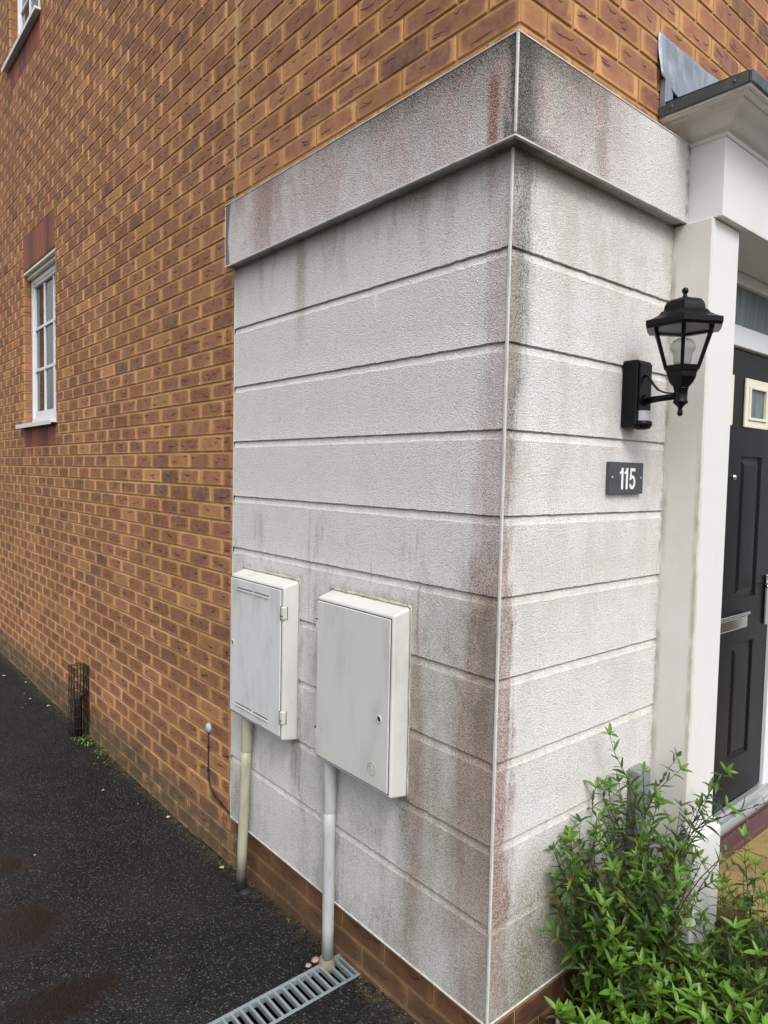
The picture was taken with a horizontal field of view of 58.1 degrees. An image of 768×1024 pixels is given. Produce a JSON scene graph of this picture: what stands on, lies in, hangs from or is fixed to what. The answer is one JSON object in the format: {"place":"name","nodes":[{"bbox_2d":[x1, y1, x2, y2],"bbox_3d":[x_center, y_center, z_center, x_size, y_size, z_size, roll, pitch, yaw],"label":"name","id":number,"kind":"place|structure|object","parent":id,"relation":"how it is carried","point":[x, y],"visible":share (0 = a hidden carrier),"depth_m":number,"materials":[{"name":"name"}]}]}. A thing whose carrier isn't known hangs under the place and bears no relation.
{"place":"outdoors","nodes":[
{"label":"outdoors","id":0,"kind":"place"},
{"bbox_2d":[0,652,418,1023],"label":"driveway","id":1,"kind":"structure","parent":0,"point":[118,905],"depth_m":2.71,"materials":[{"name":"black asphalt"}]},
{"bbox_2d":[68,662,89,738],"bbox_3d":[-1.993,1.242,4.525,0.104,0.488,0.118,-2,4,-40],"label":"wire guard","id":2,"kind":"object","parent":1,"relation":"on","point":[78,704],"visible":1,"depth_m":4.51,"materials":[{"name":"black metal"}]},
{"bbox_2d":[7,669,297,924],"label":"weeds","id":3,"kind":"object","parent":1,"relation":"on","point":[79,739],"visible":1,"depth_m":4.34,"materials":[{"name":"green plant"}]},
{"bbox_2d":[2,655,416,1023],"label":"wall foot grit","id":4,"kind":"structure","parent":1,"relation":"on","point":[232,871],"depth_m":2.90,"materials":[{"name":"grey gravel"}]},
{"bbox_2d":[235,717,253,894],"bbox_3d":[-0.563,1.196,2.829,0.068,0.769,0.086,-2,4,-40],"label":"cream conduit","id":5,"kind":"object","parent":1,"relation":"on","point":[242,887],"visible":0.96,"depth_m":2.81,"materials":[{"name":"beige plastic"}]},
{"bbox_2d":[208,954,360,1023],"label":"drain channel","id":6,"kind":"object","parent":1,"relation":"on","point":[289,997],"visible":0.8,"depth_m":2.26,"materials":[{"name":"metal"}]},
{"bbox_2d":[319,761,336,973],"bbox_3d":[-0.191,1.210,2.377,0.060,0.748,0.060,-2,4,-40],"label":"grey conduit","id":7,"kind":"object","parent":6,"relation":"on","point":[326,960],"visible":0.97,"depth_m":2.35,"materials":[{"name":"grey plastic"}]},
{"bbox_2d":[311,956,318,963],"bbox_3d":[-0.237,1.556,2.406,0.035,0.016,0.026,-2,4,-40],"label":"leaf scrap","id":8,"kind":"object","parent":1,"relation":"on","point":[315,960],"visible":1,"depth_m":2.40,"materials":[{"name":"beige plant"}]},
{"bbox_2d":[550,919,767,1023],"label":"garden soil","id":9,"kind":"structure","parent":0,"point":[721,954],"depth_m":2.26,"materials":[{"name":"brown soil"}]},
{"bbox_2d":[535,802,690,1023],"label":"leafy shrub","id":10,"kind":"object","parent":9,"relation":"on","point":[602,970],"visible":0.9,"depth_m":1.97,"materials":[{"name":"green plant"}]},
{"bbox_2d":[543,941,767,1023],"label":"leafy shrub","id":11,"kind":"object","parent":9,"relation":"on","point":[693,991],"visible":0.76,"depth_m":2.00,"materials":[{"name":"green plant"}]},
{"bbox_2d":[559,723,767,1016],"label":"leafy shrub","id":12,"kind":"object","parent":9,"relation":"on","point":[670,938],"visible":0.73,"depth_m":2.09,"materials":[{"name":"green plant"}]},
{"bbox_2d":[679,824,767,1022],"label":"leafy shrub","id":13,"kind":"object","parent":9,"relation":"on","point":[755,951],"visible":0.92,"depth_m":2.18,"materials":[{"name":"green plant"}]},
{"bbox_2d":[680,914,767,1014],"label":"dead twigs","id":14,"kind":"object","parent":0,"point":[736,972],"visible":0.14,"depth_m":2.16,"materials":[{"name":"brown plant"}]},
{"bbox_2d":[716,828,767,940],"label":"path","id":15,"kind":"structure","parent":0,"point":[758,844],"depth_m":2.57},
{"label":"ground","id":16,"kind":"structure","parent":0,"visible":0},
{"bbox_2d":[0,0,767,1023],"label":"brick house","id":17,"kind":"structure","parent":16,"relation":"on","point":[318,298],"depth_m":2.29,"materials":[{"name":"brick"}]},
{"bbox_2d":[1,0,40,72],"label":"window","id":18,"kind":"structure","parent":17,"relation":"in","point":[28,11],"depth_m":5.57,"materials":[{"name":"white plastic"}]},
{"bbox_2d":[15,248,56,428],"bbox_3d":[-2.631,-1.285,5.344,0.176,1.256,1.040,-2,4,-40],"label":"window","id":19,"kind":"structure","parent":17,"relation":"in","point":[41,276],"depth_m":5.44,"materials":[{"name":"white plastic"}]},
{"bbox_2d":[205,723,229,814],"bbox_3d":[-0.736,1.150,3.095,0.018,0.351,0.275,-2,4,-40],"label":"cable entry","id":20,"kind":"object","parent":17,"relation":"attached to","point":[208,727],"visible":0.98,"depth_m":3.17,"materials":[{"name":"black rubber"}]},
{"bbox_2d":[230,566,300,741],"bbox_3d":[-0.472,0.536,2.686,0.078,0.609,0.426,-2,4,-40],"label":"meter box","id":21,"kind":"object","parent":17,"relation":"attached to","point":[264,654],"visible":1,"depth_m":2.60,"materials":[{"name":"plastic"}]},
{"bbox_2d":[230,577,281,735],"bbox_3d":[-0.502,0.544,2.670,0.009,0.542,0.381,-2,4,-40],"label":"door","id":22,"kind":"structure","parent":21,"relation":"in","point":[255,653],"depth_m":2.65,"materials":[{"name":"plastic"}]},
{"bbox_2d":[314,587,411,798],"bbox_3d":[-0.078,0.564,2.221,0.076,0.595,0.416,-2,4,-40],"label":"meter box","id":23,"kind":"object","parent":17,"relation":"attached to","point":[364,660],"visible":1,"depth_m":2.15,"materials":[{"name":"plastic"}]},
{"bbox_2d":[316,601,390,793],"bbox_3d":[-0.106,0.572,2.203,0.007,0.529,0.376,-2,4,-40],"label":"door","id":24,"kind":"structure","parent":23,"relation":"in","point":[354,647],"depth_m":2.19,"materials":[{"name":"plastic"}]},
{"bbox_2d":[606,462,643,493],"bbox_3d":[0.751,-0.106,2.152,0.194,0.098,0.015,-2,4,-40],"label":"number plaque","id":25,"kind":"object","parent":17,"relation":"attached to","point":[624,477],"visible":1,"depth_m":2.14,"materials":[{"name":"stone"}]},
{"bbox_2d":[622,763,650,972],"bbox_3d":[0.835,1.222,2.301,0.074,0.768,0.044,-2,4,-40],"label":"cable duct","id":26,"kind":"object","parent":17,"relation":"attached to","point":[635,773],"visible":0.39,"depth_m":2.27,"materials":[{"name":"grey plastic"}]},
{"bbox_2d":[621,287,723,429],"bbox_3d":[0.854,-0.450,2.040,0.209,0.407,0.286,-2,4,-40],"label":"wall lantern","id":27,"kind":"object","parent":17,"relation":"attached to","point":[684,316],"depth_m":2.01,"materials":[{"name":"black plastic"}]},
{"bbox_2d":[712,349,767,811],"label":"door","id":28,"kind":"structure","parent":17,"relation":"in","point":[744,608],"depth_m":2.95,"materials":[{"name":"black paint"}]}
]}

